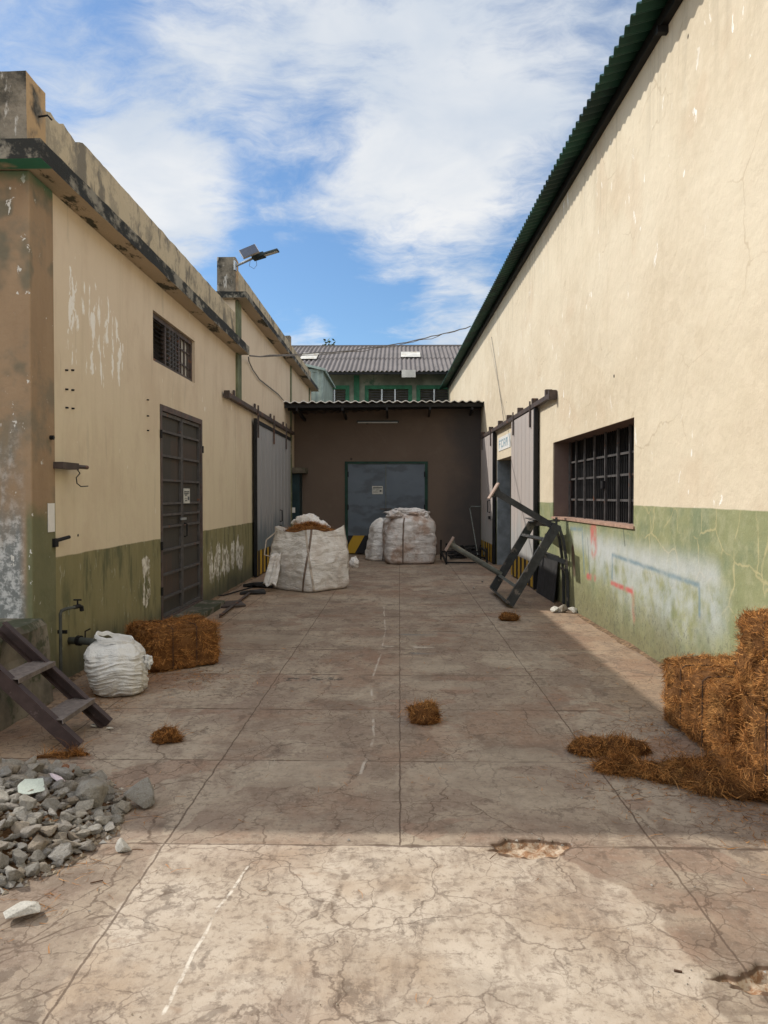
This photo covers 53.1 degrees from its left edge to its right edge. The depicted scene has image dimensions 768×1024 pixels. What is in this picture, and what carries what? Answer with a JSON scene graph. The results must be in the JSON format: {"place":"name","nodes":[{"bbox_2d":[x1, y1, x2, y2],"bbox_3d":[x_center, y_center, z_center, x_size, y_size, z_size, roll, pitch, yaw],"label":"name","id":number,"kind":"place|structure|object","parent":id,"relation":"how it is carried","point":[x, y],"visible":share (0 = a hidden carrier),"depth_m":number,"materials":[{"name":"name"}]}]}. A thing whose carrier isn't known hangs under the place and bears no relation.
{"place":"outdoors","nodes":[
{"label":"outdoors","id":0,"kind":"place"},
{"bbox_2d":[0,0,641,344],"label":"sky","id":1,"kind":"structure","parent":0,"point":[393,155],"materials":[{"name":"blue"}]},
{"bbox_2d":[292,345,460,401],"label":"building","id":2,"kind":"structure","parent":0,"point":[409,373],"depth_m":32.51,"materials":[{"name":"green paint"}]},
{"bbox_2d":[333,385,348,401],"bbox_3d":[-2.095,-4.506,32.510,1.262,1.678,0.155,0,1,1],"label":"window","id":3,"kind":"structure","parent":2,"relation":"in","point":[346,387],"depth_m":32.42,"materials":[{"name":"metal"}]},
{"bbox_2d":[365,385,411,401],"bbox_3d":[0.188,-4.505,32.465,1.994,1.678,0.155,0,1,1],"label":"window","id":4,"kind":"structure","parent":2,"relation":"in","point":[367,387],"depth_m":32.39,"materials":[{"name":"metal"}]},
{"bbox_2d":[416,385,447,401],"bbox_3d":[2.113,-4.504,32.426,1.490,1.678,0.155,0,1,1],"label":"window","id":5,"kind":"structure","parent":2,"relation":"in","point":[418,387],"depth_m":32.35,"materials":[{"name":"metal"}]},
{"bbox_2d":[0,553,767,1023],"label":"concrete yard","id":6,"kind":"structure","parent":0,"point":[442,921],"depth_m":3.53,"materials":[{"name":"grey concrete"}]},
{"bbox_2d":[3,901,40,918],"bbox_3d":[-1.373,1.508,2.917,0.132,0.046,0.090,0,1,-20],"label":"stone","id":7,"kind":"object","parent":6,"relation":"on","point":[22,908],"visible":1,"depth_m":2.89,"materials":[{"name":"white stone"}]},
{"bbox_2d":[0,618,53,731],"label":"loading platform","id":8,"kind":"structure","parent":6,"relation":"on","point":[33,632],"depth_m":5.69,"materials":[{"name":"concrete"}]},
{"bbox_2d":[24,861,39,875],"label":"stone","id":9,"kind":"object","parent":6,"relation":"on","point":[33,869],"visible":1,"depth_m":3.22,"materials":[{"name":"stone"}]},
{"bbox_2d":[39,862,50,871],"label":"stone","id":10,"kind":"object","parent":6,"relation":"on","point":[44,867],"visible":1,"depth_m":3.26,"materials":[{"name":"stone"}]},
{"bbox_2d":[0,621,112,750],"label":"steel stair","id":11,"kind":"object","parent":6,"relation":"on","point":[52,721],"visible":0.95,"depth_m":5.11,"materials":[{"name":"metal"}]},
{"bbox_2d":[27,734,100,759],"bbox_3d":[-1.962,1.427,4.741,0.440,0.149,0.283,0,1,1],"label":"clump","id":12,"kind":"object","parent":6,"relation":"on","point":[64,754],"visible":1,"depth_m":4.71,"materials":[{"name":"brown plant"}]},
{"bbox_2d":[0,769,130,894],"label":"gravel","id":13,"kind":"structure","parent":6,"relation":"on","point":[6,833],"depth_m":3.53,"materials":[{"name":"grey stone"}]},
{"bbox_2d":[0,852,8,868],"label":"stone","id":14,"kind":"object","parent":13,"relation":"on","point":[4,860],"visible":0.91,"depth_m":3.22,"materials":[{"name":"stone"}]},
{"bbox_2d":[0,789,10,802],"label":"stone","id":15,"kind":"object","parent":13,"relation":"on","point":[5,797],"visible":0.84,"depth_m":3.66,"materials":[{"name":"stone"}]},
{"bbox_2d":[0,766,11,777],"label":"stone","id":16,"kind":"object","parent":13,"relation":"on","point":[5,771],"visible":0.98,"depth_m":3.95,"materials":[{"name":"stone"}]},
{"bbox_2d":[1,834,20,841],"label":"stone","id":17,"kind":"object","parent":13,"relation":"on","point":[12,837],"visible":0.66,"depth_m":3.37,"materials":[{"name":"stone"}]},
{"bbox_2d":[4,866,24,880],"bbox_3d":[-1.529,1.498,3.186,0.073,0.076,0.103,0,1,10],"label":"stone","id":18,"kind":"object","parent":13,"relation":"on","point":[13,874],"visible":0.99,"depth_m":3.15,"materials":[{"name":"stone"}]},
{"bbox_2d":[9,764,20,774],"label":"stone","id":19,"kind":"object","parent":13,"relation":"on","point":[14,768],"visible":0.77,"depth_m":4.03,"materials":[{"name":"stone"}]},
{"bbox_2d":[12,848,27,864],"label":"stone","id":20,"kind":"object","parent":13,"relation":"on","point":[19,856],"visible":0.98,"depth_m":3.27,"materials":[{"name":"stone"}]},
{"bbox_2d":[10,821,29,833],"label":"stone","id":21,"kind":"object","parent":13,"relation":"on","point":[16,827],"visible":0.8,"depth_m":3.46,"materials":[{"name":"stone"}]},
{"bbox_2d":[10,774,29,780],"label":"stone","id":22,"kind":"object","parent":13,"relation":"on","point":[15,777],"visible":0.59,"depth_m":3.89,"materials":[{"name":"stone"}]},
{"bbox_2d":[20,824,41,837],"bbox_3d":[-1.571,1.422,3.425,0.110,0.056,0.087,-26,6,44],"label":"stone","id":23,"kind":"object","parent":13,"relation":"on","point":[29,831],"visible":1,"depth_m":3.40,"materials":[{"name":"stone"}]},
{"bbox_2d":[25,768,37,778],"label":"stone","id":24,"kind":"object","parent":13,"relation":"on","point":[30,774],"visible":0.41,"depth_m":4.02,"materials":[{"name":"stone"}]},
{"bbox_2d":[27,763,44,772],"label":"stone","id":25,"kind":"object","parent":13,"relation":"on","point":[37,767],"visible":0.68,"depth_m":4.07,"materials":[{"name":"stone"}]},
{"bbox_2d":[28,812,43,823],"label":"stone","id":26,"kind":"object","parent":13,"relation":"on","point":[38,816],"visible":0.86,"depth_m":3.54,"materials":[{"name":"stone"}]},
{"bbox_2d":[25,834,48,853],"bbox_3d":[-1.530,1.466,3.384,0.090,0.072,0.091,-16,11,14],"label":"stone","id":27,"kind":"object","parent":13,"relation":"on","point":[40,842],"visible":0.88,"depth_m":3.36,"materials":[{"name":"stone"}]},
{"bbox_2d":[29,849,44,861],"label":"stone","id":28,"kind":"object","parent":13,"relation":"on","point":[37,855],"visible":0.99,"depth_m":3.30,"materials":[{"name":"stone"}]},
{"bbox_2d":[35,785,49,801],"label":"stone","id":29,"kind":"object","parent":13,"relation":"on","point":[42,795],"visible":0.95,"depth_m":3.75,"materials":[{"name":"stone"}]},
{"bbox_2d":[18,778,44,794],"bbox_3d":[-1.727,1.346,3.766,0.128,0.011,0.105,6,25,-16],"label":"stone","id":30,"kind":"object","parent":29,"relation":"on","point":[26,785],"visible":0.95,"depth_m":3.77,"materials":[{"name":"white stone"}]},
{"bbox_2d":[38,825,57,836],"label":"stone","id":31,"kind":"object","parent":13,"relation":"on","point":[49,831],"visible":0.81,"depth_m":3.46,"materials":[{"name":"stone"}]},
{"bbox_2d":[48,808,57,816],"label":"stone","id":32,"kind":"object","parent":13,"relation":"on","point":[51,812],"visible":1,"depth_m":3.58,"materials":[{"name":"stone"}]},
{"bbox_2d":[41,798,59,810],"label":"stone","id":33,"kind":"object","parent":32,"relation":"on","point":[48,803],"visible":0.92,"depth_m":3.66,"materials":[{"name":"stone"}]},
{"bbox_2d":[47,842,72,861],"bbox_3d":[-1.417,1.501,3.369,0.093,0.060,0.117,-6,3,24],"label":"stone","id":34,"kind":"object","parent":13,"relation":"on","point":[63,851],"visible":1,"depth_m":3.35,"materials":[{"name":"stone"}]},
{"bbox_2d":[54,767,73,779],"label":"stone","id":35,"kind":"object","parent":13,"relation":"on","point":[65,773],"visible":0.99,"depth_m":4.01,"materials":[{"name":"stone"}]},
{"bbox_2d":[55,820,72,832],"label":"stone","id":36,"kind":"object","parent":13,"relation":"on","point":[65,826],"visible":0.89,"depth_m":3.54,"materials":[{"name":"stone"}]},
{"bbox_2d":[51,839,80,846],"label":"stone","id":37,"kind":"object","parent":13,"relation":"on","point":[73,843],"visible":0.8,"depth_m":3.42,"materials":[{"name":"stone"}]},
{"bbox_2d":[53,832,66,839],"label":"stone","id":38,"kind":"object","parent":37,"relation":"on","point":[60,835],"visible":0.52,"depth_m":3.47,"materials":[{"name":"stone"}]},
{"bbox_2d":[60,812,75,821],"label":"stone","id":39,"kind":"object","parent":13,"relation":"on","point":[68,817],"visible":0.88,"depth_m":3.62,"materials":[{"name":"stone"}]},
{"bbox_2d":[61,780,78,790],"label":"stone","id":40,"kind":"object","parent":13,"relation":"on","point":[71,785],"visible":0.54,"depth_m":3.97,"materials":[{"name":"stone"}]},
{"bbox_2d":[61,795,79,805],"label":"stone","id":41,"kind":"object","parent":13,"relation":"on","point":[72,800],"visible":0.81,"depth_m":3.79,"materials":[{"name":"stone"}]},
{"bbox_2d":[68,831,82,840],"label":"stone","id":42,"kind":"object","parent":13,"relation":"on","point":[72,836],"visible":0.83,"depth_m":3.50,"materials":[{"name":"stone"}]},
{"bbox_2d":[73,807,86,817],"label":"stone","id":43,"kind":"object","parent":13,"relation":"on","point":[80,813],"visible":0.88,"depth_m":3.70,"materials":[{"name":"stone"}]},
{"bbox_2d":[75,829,91,837],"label":"stone","id":44,"kind":"object","parent":13,"relation":"on","point":[83,833],"visible":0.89,"depth_m":3.52,"materials":[{"name":"stone"}]},
{"bbox_2d":[74,799,93,811],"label":"stone","id":45,"kind":"object","parent":13,"relation":"on","point":[87,804],"visible":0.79,"depth_m":3.78,"materials":[{"name":"stone"}]},
{"bbox_2d":[75,778,108,807],"bbox_3d":[-1.475,1.413,3.888,0.166,0.124,0.152,6,9,-33],"label":"stone","id":46,"kind":"object","parent":13,"relation":"on","point":[96,790],"visible":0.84,"depth_m":3.84,"materials":[{"name":"stone"}]},
{"bbox_2d":[88,824,102,834],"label":"stone","id":47,"kind":"object","parent":13,"relation":"on","point":[94,829],"visible":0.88,"depth_m":3.59,"materials":[{"name":"stone"}]},
{"bbox_2d":[102,821,114,830],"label":"stone","id":48,"kind":"object","parent":13,"relation":"on","point":[109,826],"visible":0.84,"depth_m":3.65,"materials":[{"name":"stone"}]},
{"bbox_2d":[94,815,111,824],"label":"stone","id":49,"kind":"object","parent":48,"relation":"on","point":[102,819],"visible":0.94,"depth_m":3.69,"materials":[{"name":"stone"}]},
{"label":"stone","id":50,"kind":"object","parent":13,"relation":"on","visible":0},
{"bbox_2d":[12,806,31,820],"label":"stone","id":51,"kind":"object","parent":50,"relation":"on","point":[21,813],"visible":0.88,"depth_m":3.56,"materials":[{"name":"stone"}]},
{"bbox_2d":[19,794,36,810],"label":"stone","id":52,"kind":"object","parent":51,"relation":"on","point":[27,802],"visible":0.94,"depth_m":3.60,"materials":[{"name":"stone"}]},
{"bbox_2d":[57,599,83,671],"bbox_3d":[-2.652,1.103,6.466,0.122,0.729,0.286,1,1,25],"label":"standpipe","id":53,"kind":"object","parent":6,"relation":"on","point":[60,631],"visible":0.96,"depth_m":6.32,"materials":[{"name":"black metal"}]},
{"bbox_2d":[79,841,95,850],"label":"stone","id":54,"kind":"object","parent":6,"relation":"on","point":[88,845],"visible":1,"depth_m":3.45,"materials":[{"name":"stone"}]},
{"bbox_2d":[90,770,107,779],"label":"stone","id":55,"kind":"object","parent":6,"relation":"on","point":[100,773],"visible":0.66,"depth_m":4.25,"materials":[{"name":"stone"}]},
{"bbox_2d":[111,804,122,814],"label":"stone","id":56,"kind":"object","parent":6,"relation":"on","point":[115,809],"visible":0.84,"depth_m":3.84,"materials":[{"name":"stone"}]},
{"bbox_2d":[111,814,123,825],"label":"stone","id":57,"kind":"object","parent":6,"relation":"on","point":[116,820],"visible":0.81,"depth_m":3.74,"materials":[{"name":"stone"}]},
{"bbox_2d":[83,631,153,696],"bbox_3d":[-2.157,1.221,6.254,0.550,0.496,0.489,0,1,1],"label":"sack","id":58,"kind":"object","parent":6,"relation":"on","point":[116,665],"visible":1,"depth_m":6.08,"materials":[{"name":"white fabric"}]},
{"bbox_2d":[115,838,130,851],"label":"stone","id":59,"kind":"object","parent":6,"relation":"on","point":[121,845],"visible":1,"depth_m":3.45,"materials":[{"name":"white stone"}]},
{"bbox_2d":[115,800,132,813],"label":"stone","id":60,"kind":"object","parent":6,"relation":"on","point":[125,807],"visible":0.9,"depth_m":3.86,"materials":[{"name":"stone"}]},
{"bbox_2d":[0,71,248,688],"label":"warehouse","id":61,"kind":"structure","parent":6,"relation":"on","point":[122,342],"depth_m":7.33,"materials":[{"name":"beige paint"}]},
{"bbox_2d":[48,503,54,531],"bbox_3d":[-2.731,0.046,6.303,0.004,0.235,0.120,0,1,1],"label":"number plate","id":62,"kind":"object","parent":61,"relation":"attached to","point":[51,517],"visible":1,"depth_m":6.30,"materials":[{"name":"white ceramic"}]},
{"bbox_2d":[67,628,96,645],"bbox_3d":[-2.585,1.234,6.658,0.383,0.462,0.093,0,1,19],"label":"outlet pipe","id":63,"kind":"object","parent":61,"relation":"attached to","point":[78,640],"visible":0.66,"depth_m":6.64,"materials":[{"name":"black metal"}]},
{"bbox_2d":[153,313,191,380],"bbox_3d":[-2.749,-2.088,9.896,0.065,0.590,1.840,0,1,1],"label":"window","id":64,"kind":"structure","parent":61,"relation":"in","point":[175,351],"depth_m":9.97,"materials":[{"name":"brown metal"}]},
{"bbox_2d":[160,404,203,619],"bbox_3d":[-2.696,0.015,10.233,0.120,2.670,1.982,0,1,1],"label":"door","id":65,"kind":"structure","parent":61,"relation":"in","point":[181,448],"depth_m":10.19,"materials":[{"name":"grey metal"}]},
{"bbox_2d":[183,488,189,502],"bbox_3d":[-2.675,-0.219,10.413,0.006,0.200,0.300,0,1,1],"label":"notice sign","id":66,"kind":"object","parent":65,"relation":"attached to","point":[186,495],"visible":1,"depth_m":10.40,"materials":[{"name":"paper"}]},
{"bbox_2d":[249,326,470,356],"bbox_3d":[-0.103,-3.731,16.511,0.054,1.817,7.358,1,1,38],"label":"overhead cable","id":67,"kind":"object","parent":61,"relation":"attached to","point":[299,354],"visible":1,"depth_m":15.85,"materials":[{"name":"black rubber"}]},
{"bbox_2d":[123,777,154,808],"bbox_3d":[-1.244,1.444,3.953,0.127,0.133,0.183,1,2,44],"label":"stone","id":68,"kind":"object","parent":6,"relation":"on","point":[140,793],"visible":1,"depth_m":3.92,"materials":[{"name":"stone"}]},
{"bbox_2d":[69,571,265,681],"bbox_3d":[-2.550,1.309,13.408,0.167,0.040,13.950,0,1,1],"label":"dirt drift","id":69,"kind":"object","parent":6,"relation":"on","point":[77,676],"visible":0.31,"depth_m":11.99,"materials":[{"name":"brown soil"}]},
{"bbox_2d":[148,713,192,744],"bbox_3d":[-1.411,1.403,4.992,0.310,0.186,0.296,0,1,1],"label":"coir clump","id":70,"kind":"object","parent":6,"relation":"on","point":[164,735],"visible":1,"depth_m":4.97,"materials":[{"name":"brown plant"}]},
{"bbox_2d":[123,611,224,672],"bbox_3d":[-2.008,1.242,7.307,0.868,0.530,0.697,-1,2,-40],"label":"coir bale","id":71,"kind":"object","parent":6,"relation":"on","point":[168,644],"visible":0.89,"depth_m":7.11,"materials":[{"name":"brown plant"}]},
{"bbox_2d":[221,600,245,607],"bbox_3d":[-2.218,1.348,11.252,0.356,0.036,0.566,0,1,-15],"label":"scrap board","id":72,"kind":"object","parent":6,"relation":"on","point":[230,603],"visible":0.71,"depth_m":11.12,"materials":[{"name":"grey wood"}]},
{"bbox_2d":[219,592,250,617],"bbox_3d":[-2.156,1.350,11.230,0.043,0.060,2.309,0,1,-1],"label":"steel angle","id":73,"kind":"object","parent":6,"relation":"on","point":[231,606],"visible":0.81,"depth_m":10.91,"materials":[{"name":"grey metal"}]},
{"bbox_2d":[240,589,265,594],"bbox_3d":[-2.146,1.306,12.567,0.419,0.066,0.226,0,1,-9],"label":"scrap board","id":74,"kind":"object","parent":6,"relation":"on","point":[260,591],"visible":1,"depth_m":12.50,"materials":[{"name":"grey wood"}]},
{"bbox_2d":[243,582,272,587],"bbox_3d":[-2.178,1.271,13.510,0.549,0.096,0.283,0,1,20],"label":"scrap board","id":75,"kind":"object","parent":6,"relation":"on","point":[255,584],"visible":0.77,"depth_m":13.39,"materials":[{"name":"grey wood"}]},
{"bbox_2d":[216,257,318,585],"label":"warehouse","id":76,"kind":"structure","parent":6,"relation":"on","point":[264,441],"depth_m":15.48,"materials":[{"name":"beige paint"}]},
{"bbox_2d":[234,244,278,271],"bbox_3d":[-2.220,-4.428,13.270,0.800,0.420,0.418,0,1,1],"label":"solar street lamp","id":77,"kind":"object","parent":76,"relation":"attached to","point":[253,253],"visible":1,"depth_m":13.27,"materials":[{"name":"metal"}]},
{"bbox_2d":[254,405,290,576],"bbox_3d":[-2.436,-0.456,17.366,0.114,3.360,4.760,0,1,1],"label":"sliding door","id":78,"kind":"structure","parent":76,"relation":"in","point":[272,448],"depth_m":16.41,"materials":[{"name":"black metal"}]},
{"bbox_2d":[292,468,307,525],"bbox_3d":[-2.276,-0.004,20.703,0.379,2.360,0.699,0,1,1],"label":"door","id":79,"kind":"structure","parent":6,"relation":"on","point":[297,473],"depth_m":20.50,"materials":[{"name":"teal paint"}]},
{"bbox_2d":[263,513,358,592],"bbox_3d":[-1.283,0.678,13.273,1.329,1.292,1.400,0,1,21],"label":"bulk bag","id":80,"kind":"object","parent":6,"relation":"on","point":[309,553],"visible":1,"depth_m":12.93,"materials":[{"name":"white fabric"}]},
{"bbox_2d":[365,518,385,560],"bbox_3d":[-0.001,0.661,19.335,0.889,1.078,0.844,0,1,-18],"label":"bulk bag","id":81,"kind":"object","parent":6,"relation":"on","point":[374,550],"visible":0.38,"depth_m":18.98,"materials":[{"name":"white fabric"}]},
{"bbox_2d":[4,591,765,1020],"bbox_3d":[0.000,1.440,7.610,5.094,0.015,10.960,0,1,1],"label":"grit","id":82,"kind":"object","parent":6,"relation":"on","point":[348,839],"visible":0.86,"depth_m":3.53,"materials":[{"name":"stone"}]},
{"bbox_2d":[382,508,436,563],"bbox_3d":[0.614,0.554,18.546,1.332,1.324,1.293,0,1,1],"label":"bulk bag","id":83,"kind":"object","parent":6,"relation":"on","point":[409,536],"visible":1,"depth_m":18.00,"materials":[{"name":"white fabric"}]},
{"bbox_2d":[402,695,446,726],"bbox_3d":[0.304,1.386,5.433,0.362,0.202,0.309,0,1,1],"label":"coir clump","id":84,"kind":"object","parent":6,"relation":"on","point":[425,712],"visible":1,"depth_m":5.39,"materials":[{"name":"brown plant"}]},
{"bbox_2d":[447,545,479,558],"bbox_3d":[2.137,1.025,20.098,1.022,0.342,1.601,0,1,1],"label":"scrap heap","id":85,"kind":"object","parent":6,"relation":"on","point":[460,555],"visible":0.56,"depth_m":20.13,"materials":[{"name":"grey metal"}]},
{"bbox_2d":[440,540,487,564],"bbox_3d":[1.924,0.967,18.689,1.040,0.500,1.440,0,1,1],"label":"angle iron frame","id":86,"kind":"object","parent":6,"relation":"on","point":[446,552],"visible":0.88,"depth_m":18.24,"materials":[{"name":"black metal"}]},
{"bbox_2d":[469,506,485,558],"bbox_3d":[2.427,0.520,19.828,0.372,1.344,1.016,0,1,1],"label":"hand trolley","id":87,"kind":"object","parent":6,"relation":"on","point":[474,533],"visible":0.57,"depth_m":19.83,"materials":[{"name":"grey metal"}]},
{"bbox_2d":[445,483,568,606],"bbox_3d":[1.822,0.451,11.813,1.673,1.775,1.850,0,1,1],"label":"steel stand","id":88,"kind":"object","parent":6,"relation":"on","point":[546,540],"visible":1,"depth_m":10.97,"materials":[{"name":"grey metal"}]},
{"bbox_2d":[497,611,521,620],"bbox_3d":[1.616,1.316,9.887,0.326,0.160,0.344,1,1,24],"label":"coir clump","id":89,"kind":"object","parent":6,"relation":"on","point":[508,616],"visible":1,"depth_m":9.84,"materials":[{"name":"brown plant"}]},
{"bbox_2d":[536,552,558,602],"bbox_3d":[2.583,1.000,12.174,0.082,0.702,1.302,0,1,0],"label":"metal sheet","id":90,"kind":"object","parent":6,"relation":"on","point":[547,578],"visible":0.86,"depth_m":12.07,"materials":[{"name":"grey metal"}]},
{"bbox_2d":[514,576,665,671],"bbox_3d":[2.582,1.372,10.430,0.161,0.036,9.704,0,1,0],"label":"dirt drift","id":91,"kind":"object","parent":6,"relation":"on","point":[627,644],"visible":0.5,"depth_m":8.60,"materials":[{"name":"soil"}]},
{"bbox_2d":[439,0,767,662],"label":"warehouse","id":92,"kind":"structure","parent":6,"relation":"on","point":[621,319],"depth_m":7.59,"materials":[{"name":"beige paint"}]},
{"bbox_2d":[481,427,495,563],"bbox_3d":[2.540,-0.421,19.097,0.132,3.240,2.201,0,1,0],"label":"sliding door","id":93,"kind":"structure","parent":92,"relation":"in","point":[488,444],"depth_m":18.79,"materials":[{"name":"grey metal"}]},
{"bbox_2d":[498,432,510,450],"bbox_3d":[2.633,-1.525,16.823,0.006,0.300,1.700,0,1,0],"label":"door sign","id":94,"kind":"object","parent":92,"relation":"attached to","point":[504,441],"visible":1,"depth_m":16.78,"materials":[{"name":"white ceramic"}]},
{"bbox_2d":[511,401,537,589],"bbox_3d":[2.563,-0.322,14.248,0.084,3.240,2.401,0,1,0],"label":"sliding door","id":95,"kind":"structure","parent":92,"relation":"in","point":[524,430],"depth_m":13.98,"materials":[{"name":"grey metal"}]},
{"bbox_2d":[551,425,634,528],"bbox_3d":[2.807,-0.450,10.055,0.370,1.182,3.951,0,1,0],"label":"window","id":96,"kind":"structure","parent":92,"relation":"in","point":[603,465],"depth_m":10.16,"materials":[{"name":"metal"}]},
{"bbox_2d":[561,724,656,759],"bbox_3d":[1.429,1.406,4.785,0.620,0.189,0.398,0,1,1],"label":"coir clump","id":97,"kind":"object","parent":6,"relation":"on","point":[581,745],"visible":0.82,"depth_m":4.74,"materials":[{"name":"brown plant"}]},
{"bbox_2d":[577,730,767,805],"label":"coir heap","id":98,"kind":"object","parent":6,"relation":"on","point":[724,771],"visible":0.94,"depth_m":4.23,"materials":[{"name":"brown plant"}]},
{"bbox_2d":[658,650,747,751],"bbox_3d":[2.297,1.258,5.008,0.758,0.576,1.112,0,1,1],"label":"coir bale","id":99,"kind":"object","parent":6,"relation":"on","point":[701,702],"visible":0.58,"depth_m":4.92,"materials":[{"name":"brown plant"}]},
{"bbox_2d":[734,696,767,805],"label":"coir bale","id":100,"kind":"object","parent":6,"relation":"on","point":[754,732],"visible":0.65,"depth_m":4.13,"materials":[{"name":"brown plant"}]},
{"bbox_2d":[727,604,767,708],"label":"coir bale","id":101,"kind":"object","parent":100,"relation":"on","point":[751,667],"visible":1,"depth_m":4.06,"materials":[{"name":"brown plant"}]},
{"bbox_2d":[284,400,483,554],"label":"building","id":102,"kind":"structure","parent":0,"point":[422,454],"depth_m":20.98,"materials":[{"name":"brown paint"}]},
{"bbox_2d":[304,363,335,401],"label":"clad shed","id":103,"kind":"structure","parent":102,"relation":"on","point":[322,379],"depth_m":25.99,"materials":[{"name":"teal metal"}]},
{"bbox_2d":[357,421,398,422],"bbox_3d":[-0.171,-2.453,20.909,1.140,0.072,0.101,0,1,1],"label":"tube light","id":104,"kind":"object","parent":102,"relation":"attached to","point":[377,421],"visible":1,"depth_m":20.89,"materials":[{"name":"white plastic"}]},
{"bbox_2d":[345,461,427,552],"bbox_3d":[0.063,-0.105,21.005,2.266,2.550,0.100,0,1,1],"label":"door","id":105,"kind":"structure","parent":102,"relation":"in","point":[404,483],"depth_m":21.00,"materials":[{"name":"blue metal"}]},
{"bbox_2d":[372,486,382,493],"bbox_3d":[-0.179,-0.598,20.993,0.290,0.220,0.006,0,1,1],"label":"notice sign","id":106,"kind":"object","parent":105,"relation":"attached to","point":[377,489],"visible":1,"depth_m":20.99,"materials":[{"name":"paper"}]},
{"label":"stone","id":107,"kind":"object","parent":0,"visible":0},
{"bbox_2d":[52,779,64,790],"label":"stone","id":108,"kind":"object","parent":107,"relation":"on","point":[58,784],"visible":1,"depth_m":3.90,"materials":[{"name":"stone"}]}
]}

